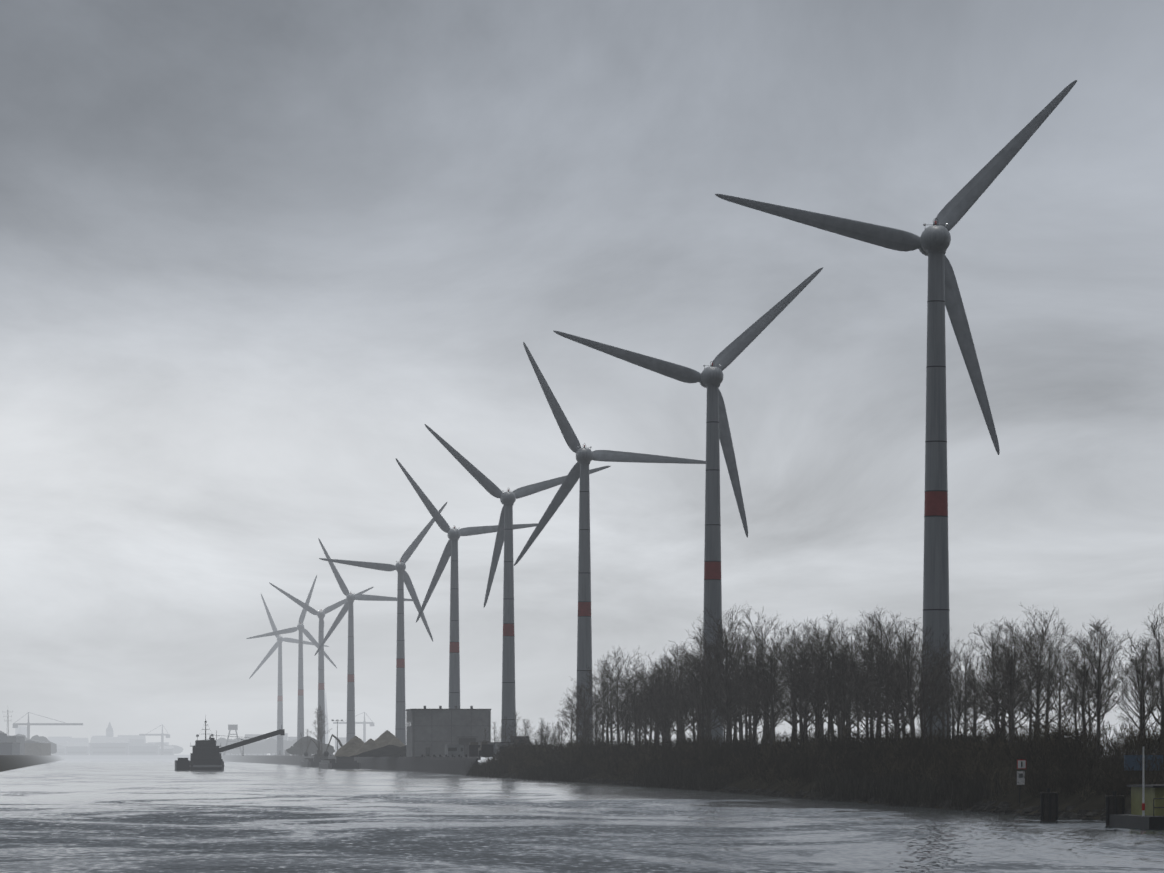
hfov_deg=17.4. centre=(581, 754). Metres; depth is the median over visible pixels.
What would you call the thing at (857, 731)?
shrub
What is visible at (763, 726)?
tree
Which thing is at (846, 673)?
tree
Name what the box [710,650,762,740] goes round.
tree
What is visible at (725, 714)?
tree
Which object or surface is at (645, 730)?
tree
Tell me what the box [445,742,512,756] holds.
quay site clutter
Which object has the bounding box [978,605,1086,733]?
tree
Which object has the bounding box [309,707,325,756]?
quay tree
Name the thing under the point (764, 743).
shrub
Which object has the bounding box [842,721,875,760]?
shrub
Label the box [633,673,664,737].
tree
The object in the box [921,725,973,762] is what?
shrub
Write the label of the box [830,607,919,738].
tree
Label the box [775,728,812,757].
shrub
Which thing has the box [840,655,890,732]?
tree
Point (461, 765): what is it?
bank ground
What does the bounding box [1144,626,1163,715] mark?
tree
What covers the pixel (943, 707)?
tree
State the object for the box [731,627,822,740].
tree
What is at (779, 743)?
shrub
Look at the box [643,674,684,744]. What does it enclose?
tree
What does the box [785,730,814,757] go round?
shrub
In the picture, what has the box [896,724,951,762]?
shrub
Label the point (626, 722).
tree
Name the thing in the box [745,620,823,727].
tree
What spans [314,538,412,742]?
wind turbine
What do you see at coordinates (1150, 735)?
shrub
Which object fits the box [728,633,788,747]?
tree
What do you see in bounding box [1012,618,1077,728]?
tree
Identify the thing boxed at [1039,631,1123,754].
tree
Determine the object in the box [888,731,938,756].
shrub
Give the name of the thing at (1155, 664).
tree
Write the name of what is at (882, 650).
tree
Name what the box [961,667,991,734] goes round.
tree
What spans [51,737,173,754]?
warehouses
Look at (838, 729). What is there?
tree
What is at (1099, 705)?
tree
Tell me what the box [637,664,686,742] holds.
tree
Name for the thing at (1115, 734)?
shrub
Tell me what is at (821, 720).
tree
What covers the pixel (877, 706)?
tree
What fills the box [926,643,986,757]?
tree
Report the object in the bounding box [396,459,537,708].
wind turbine
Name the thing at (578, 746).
shrub
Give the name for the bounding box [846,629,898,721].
tree
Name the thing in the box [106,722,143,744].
church tower
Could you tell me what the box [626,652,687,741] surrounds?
tree
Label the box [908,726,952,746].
shrub
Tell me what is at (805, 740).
shrub
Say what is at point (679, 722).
tree
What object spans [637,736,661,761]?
shrub
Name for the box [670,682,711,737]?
tree
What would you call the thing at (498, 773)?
reed
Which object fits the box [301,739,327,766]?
moored barge
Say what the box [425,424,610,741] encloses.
wind turbine
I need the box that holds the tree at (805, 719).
[748,639,831,734]
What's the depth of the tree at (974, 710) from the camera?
328.55 m
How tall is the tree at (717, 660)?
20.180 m
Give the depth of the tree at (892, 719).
357.18 m
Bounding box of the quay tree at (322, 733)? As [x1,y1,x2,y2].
[313,710,326,756]
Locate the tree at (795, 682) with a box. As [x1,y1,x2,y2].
[762,634,830,738]
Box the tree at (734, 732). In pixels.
[707,639,755,742]
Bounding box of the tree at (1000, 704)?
[957,651,1024,735]
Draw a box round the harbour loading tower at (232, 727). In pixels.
[223,725,242,755]
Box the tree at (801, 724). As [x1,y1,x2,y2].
[767,619,836,742]
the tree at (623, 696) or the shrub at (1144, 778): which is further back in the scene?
the tree at (623, 696)
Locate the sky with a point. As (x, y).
(250, 250)
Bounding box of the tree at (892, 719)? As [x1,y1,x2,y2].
[873,666,917,750]
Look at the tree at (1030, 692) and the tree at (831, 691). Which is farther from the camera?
the tree at (831, 691)
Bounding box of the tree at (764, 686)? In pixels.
[733,606,796,747]
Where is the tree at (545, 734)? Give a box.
[539,725,556,743]
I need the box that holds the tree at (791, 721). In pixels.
[755,635,816,742]
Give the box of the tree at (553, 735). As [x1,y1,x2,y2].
[546,727,559,746]
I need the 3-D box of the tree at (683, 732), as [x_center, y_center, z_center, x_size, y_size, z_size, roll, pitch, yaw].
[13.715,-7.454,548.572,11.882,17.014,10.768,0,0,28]
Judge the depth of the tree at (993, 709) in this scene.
319.59 m
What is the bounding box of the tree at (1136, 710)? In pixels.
[1111,649,1160,741]
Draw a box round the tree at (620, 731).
[613,712,633,742]
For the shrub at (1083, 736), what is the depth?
280.54 m
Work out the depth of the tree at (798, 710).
454.46 m
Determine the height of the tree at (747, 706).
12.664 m
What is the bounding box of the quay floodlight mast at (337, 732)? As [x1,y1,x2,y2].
[332,720,342,749]
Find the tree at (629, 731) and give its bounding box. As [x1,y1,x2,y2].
[612,676,643,741]
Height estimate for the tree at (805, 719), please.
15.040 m
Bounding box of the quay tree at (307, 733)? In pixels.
[303,730,309,756]
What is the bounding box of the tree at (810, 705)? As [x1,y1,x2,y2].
[775,631,836,736]
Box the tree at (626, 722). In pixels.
[610,668,642,742]
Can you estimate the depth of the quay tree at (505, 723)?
788.77 m
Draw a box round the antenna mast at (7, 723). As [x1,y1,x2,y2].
[4,710,8,735]
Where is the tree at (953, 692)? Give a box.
[924,636,1007,741]
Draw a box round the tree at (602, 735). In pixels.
[575,664,625,744]
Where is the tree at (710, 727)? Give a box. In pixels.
[659,630,723,744]
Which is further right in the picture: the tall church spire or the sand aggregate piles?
the sand aggregate piles
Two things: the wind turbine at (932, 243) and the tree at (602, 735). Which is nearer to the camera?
the wind turbine at (932, 243)
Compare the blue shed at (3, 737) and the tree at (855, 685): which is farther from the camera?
the blue shed at (3, 737)
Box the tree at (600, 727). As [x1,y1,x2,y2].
[590,707,616,739]
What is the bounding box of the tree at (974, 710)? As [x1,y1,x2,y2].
[934,668,1003,759]
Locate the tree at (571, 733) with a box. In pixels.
[553,702,582,742]
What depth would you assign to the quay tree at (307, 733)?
1296.72 m
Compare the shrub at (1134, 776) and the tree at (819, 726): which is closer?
the shrub at (1134, 776)
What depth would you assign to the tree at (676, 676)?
553.90 m
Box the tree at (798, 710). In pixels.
[777,667,825,732]
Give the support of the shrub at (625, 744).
on the bank ground at (461, 765)
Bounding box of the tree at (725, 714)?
[700,668,758,735]
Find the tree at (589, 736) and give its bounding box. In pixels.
[580,721,595,744]
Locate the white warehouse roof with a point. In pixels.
(17, 739)
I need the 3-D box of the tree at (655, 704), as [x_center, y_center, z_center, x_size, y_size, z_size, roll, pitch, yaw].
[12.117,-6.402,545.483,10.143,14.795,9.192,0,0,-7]
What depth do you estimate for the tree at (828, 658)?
405.08 m
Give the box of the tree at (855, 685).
[822,662,881,739]
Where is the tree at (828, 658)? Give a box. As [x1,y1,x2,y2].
[782,613,874,758]
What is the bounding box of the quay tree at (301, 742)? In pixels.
[299,732,303,756]
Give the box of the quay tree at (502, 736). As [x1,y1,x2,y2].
[495,726,509,740]
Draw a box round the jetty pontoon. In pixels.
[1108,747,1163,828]
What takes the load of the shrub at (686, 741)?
on the bank ground at (461, 765)
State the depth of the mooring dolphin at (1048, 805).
235.67 m
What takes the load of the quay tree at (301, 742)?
on the bank ground at (461, 765)
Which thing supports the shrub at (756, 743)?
on the bank ground at (461, 765)
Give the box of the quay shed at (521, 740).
[487,736,529,752]
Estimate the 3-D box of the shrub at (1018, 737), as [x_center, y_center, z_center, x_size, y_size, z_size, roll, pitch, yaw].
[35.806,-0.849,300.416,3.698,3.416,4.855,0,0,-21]
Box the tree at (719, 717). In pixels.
[701,667,743,740]
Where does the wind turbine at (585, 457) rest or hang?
on the bank ground at (461, 765)
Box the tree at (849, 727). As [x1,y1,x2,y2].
[822,657,863,739]
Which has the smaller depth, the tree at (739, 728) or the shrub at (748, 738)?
the shrub at (748, 738)
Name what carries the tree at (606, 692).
on the bank ground at (461, 765)
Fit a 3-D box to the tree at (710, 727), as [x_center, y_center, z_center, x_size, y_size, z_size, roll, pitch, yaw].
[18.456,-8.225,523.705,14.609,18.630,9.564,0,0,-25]
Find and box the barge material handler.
[319,734,360,768]
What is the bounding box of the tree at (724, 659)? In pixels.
[686,622,752,730]
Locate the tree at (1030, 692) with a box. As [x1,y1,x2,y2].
[1005,654,1064,750]
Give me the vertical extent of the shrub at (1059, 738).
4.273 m
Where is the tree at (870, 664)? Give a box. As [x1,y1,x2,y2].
[838,631,903,740]
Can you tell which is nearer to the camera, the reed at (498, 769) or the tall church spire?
the reed at (498, 769)
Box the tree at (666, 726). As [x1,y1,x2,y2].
[646,679,685,746]
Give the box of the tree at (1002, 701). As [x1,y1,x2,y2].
[968,647,1035,733]
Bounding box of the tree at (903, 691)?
[876,638,921,737]
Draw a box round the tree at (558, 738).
[552,719,573,745]
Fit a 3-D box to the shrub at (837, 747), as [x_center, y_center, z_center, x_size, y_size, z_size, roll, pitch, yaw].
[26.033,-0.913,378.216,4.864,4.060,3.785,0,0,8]
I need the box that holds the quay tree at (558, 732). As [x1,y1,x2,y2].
[553,721,573,742]
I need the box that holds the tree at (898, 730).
[867,659,923,743]
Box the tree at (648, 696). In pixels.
[636,658,670,738]
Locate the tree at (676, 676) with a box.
[645,642,704,743]
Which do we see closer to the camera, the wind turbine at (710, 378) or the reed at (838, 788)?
the reed at (838, 788)
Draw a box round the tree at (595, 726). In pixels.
[581,695,606,743]
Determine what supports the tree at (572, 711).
on the bank ground at (461, 765)
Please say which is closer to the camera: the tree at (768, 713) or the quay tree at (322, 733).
the tree at (768, 713)
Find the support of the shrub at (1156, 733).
on the bank ground at (461, 765)
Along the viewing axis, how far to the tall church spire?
2793.06 m
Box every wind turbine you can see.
[246,575,336,755]
[249,594,328,754]
[270,583,372,755]
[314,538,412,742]
[319,502,446,744]
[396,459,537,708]
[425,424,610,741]
[514,342,705,743]
[554,267,822,742]
[715,80,1076,747]
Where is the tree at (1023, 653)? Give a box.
[978,618,1036,738]
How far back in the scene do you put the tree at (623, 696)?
601.78 m
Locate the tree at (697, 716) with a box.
[652,645,721,741]
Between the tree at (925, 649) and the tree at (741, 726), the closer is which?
the tree at (925, 649)
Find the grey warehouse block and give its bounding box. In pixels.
[406,706,490,756]
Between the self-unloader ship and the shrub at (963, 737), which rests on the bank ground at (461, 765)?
the shrub at (963, 737)
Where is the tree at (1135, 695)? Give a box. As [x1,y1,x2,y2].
[1108,651,1160,735]
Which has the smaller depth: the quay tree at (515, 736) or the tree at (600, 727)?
the tree at (600, 727)
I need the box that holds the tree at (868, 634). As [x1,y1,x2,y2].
[838,608,913,737]
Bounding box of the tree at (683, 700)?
[669,656,713,738]
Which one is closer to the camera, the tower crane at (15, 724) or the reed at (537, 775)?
the reed at (537, 775)
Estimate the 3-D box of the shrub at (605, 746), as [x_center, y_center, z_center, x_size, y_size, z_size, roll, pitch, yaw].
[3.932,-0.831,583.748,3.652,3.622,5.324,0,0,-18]
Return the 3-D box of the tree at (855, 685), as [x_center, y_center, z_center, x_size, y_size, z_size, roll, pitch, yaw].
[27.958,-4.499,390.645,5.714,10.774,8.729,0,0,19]
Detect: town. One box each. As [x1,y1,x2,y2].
[15,726,168,746]
[222,733,345,754]
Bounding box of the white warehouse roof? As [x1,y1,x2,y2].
[7,736,24,754]
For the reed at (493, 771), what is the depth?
685.37 m
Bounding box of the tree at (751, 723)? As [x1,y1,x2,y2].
[716,640,761,741]
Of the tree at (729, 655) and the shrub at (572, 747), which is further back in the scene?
the shrub at (572, 747)
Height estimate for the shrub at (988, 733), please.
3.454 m
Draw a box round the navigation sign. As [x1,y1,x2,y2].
[1017,758,1025,802]
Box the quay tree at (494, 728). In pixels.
[487,721,497,741]
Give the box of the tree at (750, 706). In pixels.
[730,643,800,747]
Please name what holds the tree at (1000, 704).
on the bank ground at (461, 765)
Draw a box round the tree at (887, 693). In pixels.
[849,651,941,729]
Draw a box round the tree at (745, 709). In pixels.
[723,641,776,737]
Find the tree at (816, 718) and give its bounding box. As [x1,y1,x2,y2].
[775,644,837,751]
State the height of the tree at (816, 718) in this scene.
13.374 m
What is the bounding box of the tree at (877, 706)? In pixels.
[855,639,934,742]
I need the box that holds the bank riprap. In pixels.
[469,773,1130,820]
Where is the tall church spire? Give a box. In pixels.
[325,693,327,743]
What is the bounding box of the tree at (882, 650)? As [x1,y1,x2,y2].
[827,622,917,733]
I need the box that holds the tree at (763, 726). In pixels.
[760,707,784,740]
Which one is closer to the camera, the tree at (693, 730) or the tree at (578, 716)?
the tree at (693, 730)
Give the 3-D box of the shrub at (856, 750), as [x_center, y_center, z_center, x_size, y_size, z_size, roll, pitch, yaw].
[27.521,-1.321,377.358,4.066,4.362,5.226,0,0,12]
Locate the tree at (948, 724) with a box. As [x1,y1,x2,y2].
[915,647,970,737]
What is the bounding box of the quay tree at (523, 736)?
[520,719,536,742]
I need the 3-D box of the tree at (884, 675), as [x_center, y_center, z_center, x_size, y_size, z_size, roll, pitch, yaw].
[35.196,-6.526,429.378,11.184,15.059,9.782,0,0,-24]
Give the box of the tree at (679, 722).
[670,675,701,737]
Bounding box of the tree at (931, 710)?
[910,639,952,737]
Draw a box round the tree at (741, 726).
[718,666,769,743]
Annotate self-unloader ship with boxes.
[175,719,284,770]
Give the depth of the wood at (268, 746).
2289.42 m
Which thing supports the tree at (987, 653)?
on the bank ground at (461, 765)
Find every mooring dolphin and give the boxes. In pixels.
[1040,788,1057,820]
[1105,791,1124,825]
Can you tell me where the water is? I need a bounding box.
[0,760,1163,872]
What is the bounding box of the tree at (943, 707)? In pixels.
[914,662,967,745]
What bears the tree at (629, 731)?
on the bank ground at (461, 765)
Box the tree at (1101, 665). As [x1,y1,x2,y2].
[1062,618,1137,732]
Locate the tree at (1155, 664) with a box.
[1119,603,1163,761]
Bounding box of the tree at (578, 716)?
[555,677,604,743]
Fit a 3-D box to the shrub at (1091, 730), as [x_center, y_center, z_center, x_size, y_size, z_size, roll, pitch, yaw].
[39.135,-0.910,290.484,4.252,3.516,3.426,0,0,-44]
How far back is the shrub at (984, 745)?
299.15 m
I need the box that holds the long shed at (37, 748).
[25,740,50,755]
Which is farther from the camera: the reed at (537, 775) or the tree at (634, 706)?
the reed at (537, 775)
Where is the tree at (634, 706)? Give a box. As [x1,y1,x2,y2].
[609,658,651,747]
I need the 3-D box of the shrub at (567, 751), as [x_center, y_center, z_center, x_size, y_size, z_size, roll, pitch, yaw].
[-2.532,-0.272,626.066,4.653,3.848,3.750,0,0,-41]
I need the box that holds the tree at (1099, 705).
[1051,615,1135,762]
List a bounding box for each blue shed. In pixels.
[0,733,6,742]
[0,743,19,754]
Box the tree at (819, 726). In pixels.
[784,619,851,741]
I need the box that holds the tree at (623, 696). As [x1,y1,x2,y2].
[615,667,653,735]
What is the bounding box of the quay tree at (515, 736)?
[509,712,524,742]
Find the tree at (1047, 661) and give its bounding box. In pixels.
[989,626,1093,741]
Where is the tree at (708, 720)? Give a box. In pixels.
[662,621,743,745]
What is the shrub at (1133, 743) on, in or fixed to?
on the bank ground at (461, 765)
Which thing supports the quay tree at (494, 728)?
on the bank ground at (461, 765)
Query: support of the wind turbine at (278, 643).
on the bank ground at (461, 765)
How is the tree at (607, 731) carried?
on the bank ground at (461, 765)
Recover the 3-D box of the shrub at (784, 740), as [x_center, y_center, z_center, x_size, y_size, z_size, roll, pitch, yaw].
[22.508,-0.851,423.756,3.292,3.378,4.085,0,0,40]
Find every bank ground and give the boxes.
[0,755,65,771]
[60,755,490,759]
[221,755,1163,819]
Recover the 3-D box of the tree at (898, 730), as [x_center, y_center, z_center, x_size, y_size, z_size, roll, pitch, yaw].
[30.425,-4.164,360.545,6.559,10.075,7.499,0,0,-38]
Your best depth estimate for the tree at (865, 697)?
371.30 m
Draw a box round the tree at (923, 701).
[906,662,945,743]
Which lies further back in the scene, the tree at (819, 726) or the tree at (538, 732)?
the tree at (538, 732)
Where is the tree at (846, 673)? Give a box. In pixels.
[822,642,863,725]
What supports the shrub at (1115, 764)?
on the bank ground at (461, 765)
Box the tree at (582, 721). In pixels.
[567,698,595,746]
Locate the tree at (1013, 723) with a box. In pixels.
[957,619,1053,757]
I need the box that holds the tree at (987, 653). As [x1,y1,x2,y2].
[940,618,1038,736]
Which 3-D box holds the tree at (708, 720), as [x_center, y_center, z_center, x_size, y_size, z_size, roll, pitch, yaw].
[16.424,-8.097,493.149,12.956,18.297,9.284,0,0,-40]
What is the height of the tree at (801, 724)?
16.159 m
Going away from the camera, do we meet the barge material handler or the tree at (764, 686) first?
the tree at (764, 686)
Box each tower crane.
[13,712,82,738]
[139,724,169,754]
[333,712,373,742]
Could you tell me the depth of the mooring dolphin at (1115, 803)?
219.20 m
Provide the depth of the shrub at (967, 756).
306.20 m
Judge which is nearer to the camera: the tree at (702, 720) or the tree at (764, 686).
the tree at (764, 686)
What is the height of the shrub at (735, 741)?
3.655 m
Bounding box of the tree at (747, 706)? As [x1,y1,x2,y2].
[719,667,788,734]
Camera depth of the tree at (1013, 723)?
307.74 m
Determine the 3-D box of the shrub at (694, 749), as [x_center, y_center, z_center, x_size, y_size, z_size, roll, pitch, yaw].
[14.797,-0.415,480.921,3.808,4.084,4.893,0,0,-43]
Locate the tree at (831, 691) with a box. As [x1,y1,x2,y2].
[795,634,853,757]
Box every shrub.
[546,740,560,756]
[553,742,575,759]
[565,738,579,755]
[569,739,592,756]
[585,753,605,764]
[590,732,616,751]
[596,739,623,753]
[597,737,620,755]
[603,740,633,757]
[616,732,646,756]
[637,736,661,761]
[656,740,681,761]
[671,733,703,752]
[671,737,708,757]
[679,737,704,763]
[680,732,714,745]
[695,733,726,751]
[703,753,720,769]
[724,732,757,755]
[733,733,763,748]
[745,734,778,755]
[747,734,769,756]
[763,732,799,755]
[766,732,794,753]
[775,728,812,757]
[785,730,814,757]
[788,728,825,759]
[791,731,821,751]
[802,728,836,747]
[809,726,845,756]
[816,724,864,760]
[818,733,858,764]
[820,729,863,763]
[822,730,858,761]
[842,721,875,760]
[844,724,874,755]
[857,724,902,749]
[858,727,900,741]
[860,734,892,762]
[866,721,902,747]
[876,730,918,754]
[881,737,919,769]
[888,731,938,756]
[896,718,929,760]
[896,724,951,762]
[906,718,943,747]
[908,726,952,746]
[909,730,958,768]
[916,728,954,743]
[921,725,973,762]
[935,718,972,752]
[937,726,997,767]
[940,725,989,759]
[954,737,984,764]
[955,722,1007,760]
[957,726,1008,768]
[967,722,1021,739]
[967,727,993,761]
[974,721,1008,758]
[977,725,1018,760]
[978,724,1023,752]
[978,734,1021,765]
[980,711,1040,759]
[990,721,1036,754]
[994,724,1054,770]
[1004,723,1041,755]
[1009,734,1039,755]
[1013,714,1079,767]
[1014,756,1058,796]
[1016,721,1075,754]
[1024,709,1081,755]
[1032,719,1079,738]
[1032,721,1072,741]
[1036,712,1112,768]
[1036,720,1105,758]
[1041,727,1091,772]
[1044,722,1115,762]
[1048,730,1083,761]
[1051,710,1101,761]
[1053,729,1095,763]
[1057,728,1096,762]
[1068,748,1135,783]
[1069,721,1112,761]
[1088,721,1144,761]
[1088,740,1114,762]
[1093,742,1141,781]
[1094,740,1134,768]
[1100,714,1156,759]
[1100,731,1162,777]
[1100,733,1134,761]
[1100,741,1163,776]
[1114,708,1163,754]
[1114,750,1163,798]
[1116,724,1159,752]
[1118,759,1163,787]
[1120,728,1153,754]
[1128,715,1163,755]
[1133,740,1163,776]
[1135,726,1160,754]
[1137,711,1163,760]
[1144,768,1163,784]
[1151,723,1163,757]
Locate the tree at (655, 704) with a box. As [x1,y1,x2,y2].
[637,661,689,737]
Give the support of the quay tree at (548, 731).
on the bank ground at (461, 765)
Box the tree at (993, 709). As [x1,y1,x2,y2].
[978,659,1023,760]
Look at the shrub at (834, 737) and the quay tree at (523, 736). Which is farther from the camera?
the quay tree at (523, 736)
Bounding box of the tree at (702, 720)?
[673,653,747,740]
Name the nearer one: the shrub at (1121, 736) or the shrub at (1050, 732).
the shrub at (1121, 736)
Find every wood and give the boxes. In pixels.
[14,734,56,753]
[57,742,183,753]
[193,738,296,754]
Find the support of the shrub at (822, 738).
on the bank ground at (461, 765)
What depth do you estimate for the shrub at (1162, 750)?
254.97 m
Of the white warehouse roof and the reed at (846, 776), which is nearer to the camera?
the reed at (846, 776)
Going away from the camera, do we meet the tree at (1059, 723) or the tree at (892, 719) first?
the tree at (1059, 723)
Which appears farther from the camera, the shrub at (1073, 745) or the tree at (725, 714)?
the tree at (725, 714)
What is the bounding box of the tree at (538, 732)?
[522,723,548,747]
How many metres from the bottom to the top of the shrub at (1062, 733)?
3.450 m
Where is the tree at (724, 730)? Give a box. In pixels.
[695,674,737,744]
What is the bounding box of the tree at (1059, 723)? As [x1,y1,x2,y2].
[1003,649,1104,734]
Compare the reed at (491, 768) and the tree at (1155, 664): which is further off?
the reed at (491, 768)
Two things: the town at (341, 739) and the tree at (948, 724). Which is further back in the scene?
the town at (341, 739)
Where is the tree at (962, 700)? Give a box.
[943,660,994,739]
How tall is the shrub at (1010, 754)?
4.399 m
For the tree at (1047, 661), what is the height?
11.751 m
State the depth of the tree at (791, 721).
457.66 m
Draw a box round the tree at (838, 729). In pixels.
[790,628,861,735]
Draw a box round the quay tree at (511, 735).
[504,724,520,741]
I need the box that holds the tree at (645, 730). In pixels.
[620,675,675,749]
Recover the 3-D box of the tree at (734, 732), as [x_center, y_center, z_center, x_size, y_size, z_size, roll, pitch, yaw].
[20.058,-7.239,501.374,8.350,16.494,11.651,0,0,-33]
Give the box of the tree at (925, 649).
[882,620,956,732]
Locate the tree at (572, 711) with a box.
[561,682,593,746]
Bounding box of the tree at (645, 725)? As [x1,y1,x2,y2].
[631,665,659,740]
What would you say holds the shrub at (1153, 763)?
on the bank ground at (461, 765)
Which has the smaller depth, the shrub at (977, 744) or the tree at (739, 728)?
the shrub at (977, 744)
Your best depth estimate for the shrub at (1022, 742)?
294.53 m
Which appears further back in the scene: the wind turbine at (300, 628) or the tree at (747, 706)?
the wind turbine at (300, 628)
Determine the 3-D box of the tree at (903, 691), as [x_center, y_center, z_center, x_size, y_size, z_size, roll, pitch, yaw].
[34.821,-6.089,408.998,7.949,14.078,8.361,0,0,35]
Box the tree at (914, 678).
[886,636,928,731]
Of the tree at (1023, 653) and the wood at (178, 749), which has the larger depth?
the wood at (178, 749)
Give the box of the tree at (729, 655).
[670,615,777,742]
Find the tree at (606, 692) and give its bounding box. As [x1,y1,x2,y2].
[583,645,654,744]
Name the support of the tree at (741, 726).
on the bank ground at (461, 765)
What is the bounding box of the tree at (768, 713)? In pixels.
[742,662,791,742]
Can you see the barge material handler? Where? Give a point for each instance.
(342, 762)
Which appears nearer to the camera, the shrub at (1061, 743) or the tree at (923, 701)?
the shrub at (1061, 743)
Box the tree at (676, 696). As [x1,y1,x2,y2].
[644,646,698,746]
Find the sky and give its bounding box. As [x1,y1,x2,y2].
[0,0,1163,754]
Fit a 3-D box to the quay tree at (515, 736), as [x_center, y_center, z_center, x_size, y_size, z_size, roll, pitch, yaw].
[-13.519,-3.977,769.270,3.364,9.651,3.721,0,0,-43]
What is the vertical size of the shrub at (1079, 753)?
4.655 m
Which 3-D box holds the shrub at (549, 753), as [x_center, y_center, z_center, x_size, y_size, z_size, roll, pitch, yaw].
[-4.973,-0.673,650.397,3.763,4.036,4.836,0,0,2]
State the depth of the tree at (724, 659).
516.52 m
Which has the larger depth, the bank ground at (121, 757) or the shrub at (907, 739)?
the bank ground at (121, 757)
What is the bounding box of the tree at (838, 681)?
[807,641,874,758]
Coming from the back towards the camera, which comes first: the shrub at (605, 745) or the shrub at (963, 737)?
the shrub at (605, 745)
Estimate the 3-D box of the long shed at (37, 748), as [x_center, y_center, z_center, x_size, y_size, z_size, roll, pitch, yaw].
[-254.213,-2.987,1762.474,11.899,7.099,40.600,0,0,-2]
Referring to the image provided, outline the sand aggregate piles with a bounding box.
[334,730,405,756]
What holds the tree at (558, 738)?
on the bank ground at (461, 765)
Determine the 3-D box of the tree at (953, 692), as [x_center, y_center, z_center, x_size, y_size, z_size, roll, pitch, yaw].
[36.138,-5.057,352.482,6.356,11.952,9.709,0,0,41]
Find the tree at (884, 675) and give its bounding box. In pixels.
[853,633,918,735]
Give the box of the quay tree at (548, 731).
[537,722,556,742]
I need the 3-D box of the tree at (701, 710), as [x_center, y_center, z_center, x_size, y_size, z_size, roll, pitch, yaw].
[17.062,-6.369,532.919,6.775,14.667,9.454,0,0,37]
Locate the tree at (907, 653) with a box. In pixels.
[856,616,959,737]
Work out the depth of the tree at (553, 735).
665.96 m
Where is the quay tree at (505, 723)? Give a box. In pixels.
[501,716,511,742]
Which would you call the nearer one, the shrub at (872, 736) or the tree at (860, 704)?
the shrub at (872, 736)
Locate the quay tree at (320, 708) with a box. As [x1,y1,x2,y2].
[315,705,331,757]
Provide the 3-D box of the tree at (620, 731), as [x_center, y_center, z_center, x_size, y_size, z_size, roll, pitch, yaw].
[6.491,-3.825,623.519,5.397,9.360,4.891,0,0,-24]
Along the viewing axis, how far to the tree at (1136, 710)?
287.27 m
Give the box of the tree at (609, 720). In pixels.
[573,651,653,749]
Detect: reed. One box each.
[473,765,492,774]
[474,765,487,775]
[480,764,502,776]
[484,767,505,777]
[492,763,512,775]
[528,770,543,779]
[547,768,569,780]
[549,769,572,779]
[556,767,573,779]
[814,769,859,792]
[814,774,845,794]
[821,773,869,798]
[823,772,865,798]
[825,773,874,798]
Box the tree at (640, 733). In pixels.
[618,672,650,741]
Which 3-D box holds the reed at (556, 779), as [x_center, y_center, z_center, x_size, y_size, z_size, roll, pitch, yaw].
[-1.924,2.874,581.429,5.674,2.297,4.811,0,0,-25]
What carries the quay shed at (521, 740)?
on the bank ground at (461, 765)
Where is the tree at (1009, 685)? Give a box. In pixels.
[977,640,1052,728]
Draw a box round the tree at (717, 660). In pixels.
[673,604,787,747]
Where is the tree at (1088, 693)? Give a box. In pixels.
[1064,655,1114,754]
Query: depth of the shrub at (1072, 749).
274.22 m
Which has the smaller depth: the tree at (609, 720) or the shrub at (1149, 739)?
the shrub at (1149, 739)
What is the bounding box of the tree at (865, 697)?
[835,667,887,741]
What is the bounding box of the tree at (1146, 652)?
[1128,602,1163,690]
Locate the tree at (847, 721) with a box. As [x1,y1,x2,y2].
[828,652,876,736]
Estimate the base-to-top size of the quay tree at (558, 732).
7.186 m
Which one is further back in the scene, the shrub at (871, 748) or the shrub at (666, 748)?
the shrub at (666, 748)
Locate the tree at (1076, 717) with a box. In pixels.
[1027,666,1104,732]
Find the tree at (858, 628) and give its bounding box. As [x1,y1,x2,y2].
[812,612,869,738]
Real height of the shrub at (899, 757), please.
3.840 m
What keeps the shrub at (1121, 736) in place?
on the bank ground at (461, 765)
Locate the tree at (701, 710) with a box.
[676,661,720,730]
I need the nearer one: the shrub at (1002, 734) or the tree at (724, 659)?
the shrub at (1002, 734)
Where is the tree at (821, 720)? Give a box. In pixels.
[792,621,846,732]
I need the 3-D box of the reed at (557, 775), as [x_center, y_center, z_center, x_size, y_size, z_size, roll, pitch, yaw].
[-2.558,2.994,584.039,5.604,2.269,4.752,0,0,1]
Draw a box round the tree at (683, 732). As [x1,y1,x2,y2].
[638,648,711,740]
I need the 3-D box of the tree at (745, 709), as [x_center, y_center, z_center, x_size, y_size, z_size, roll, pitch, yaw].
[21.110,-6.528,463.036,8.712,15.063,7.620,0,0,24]
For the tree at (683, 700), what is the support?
on the bank ground at (461, 765)
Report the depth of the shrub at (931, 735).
342.52 m
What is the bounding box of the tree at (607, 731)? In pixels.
[588,670,621,743]
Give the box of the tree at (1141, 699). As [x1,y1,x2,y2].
[1097,626,1160,745]
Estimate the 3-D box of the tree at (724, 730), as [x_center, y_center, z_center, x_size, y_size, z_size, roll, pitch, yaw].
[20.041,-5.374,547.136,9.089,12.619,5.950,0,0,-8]
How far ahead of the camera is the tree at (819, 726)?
436.36 m
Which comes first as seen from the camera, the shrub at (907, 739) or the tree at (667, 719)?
the shrub at (907, 739)
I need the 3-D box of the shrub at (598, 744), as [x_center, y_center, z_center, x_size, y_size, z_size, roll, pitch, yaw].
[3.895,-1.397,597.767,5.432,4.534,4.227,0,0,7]

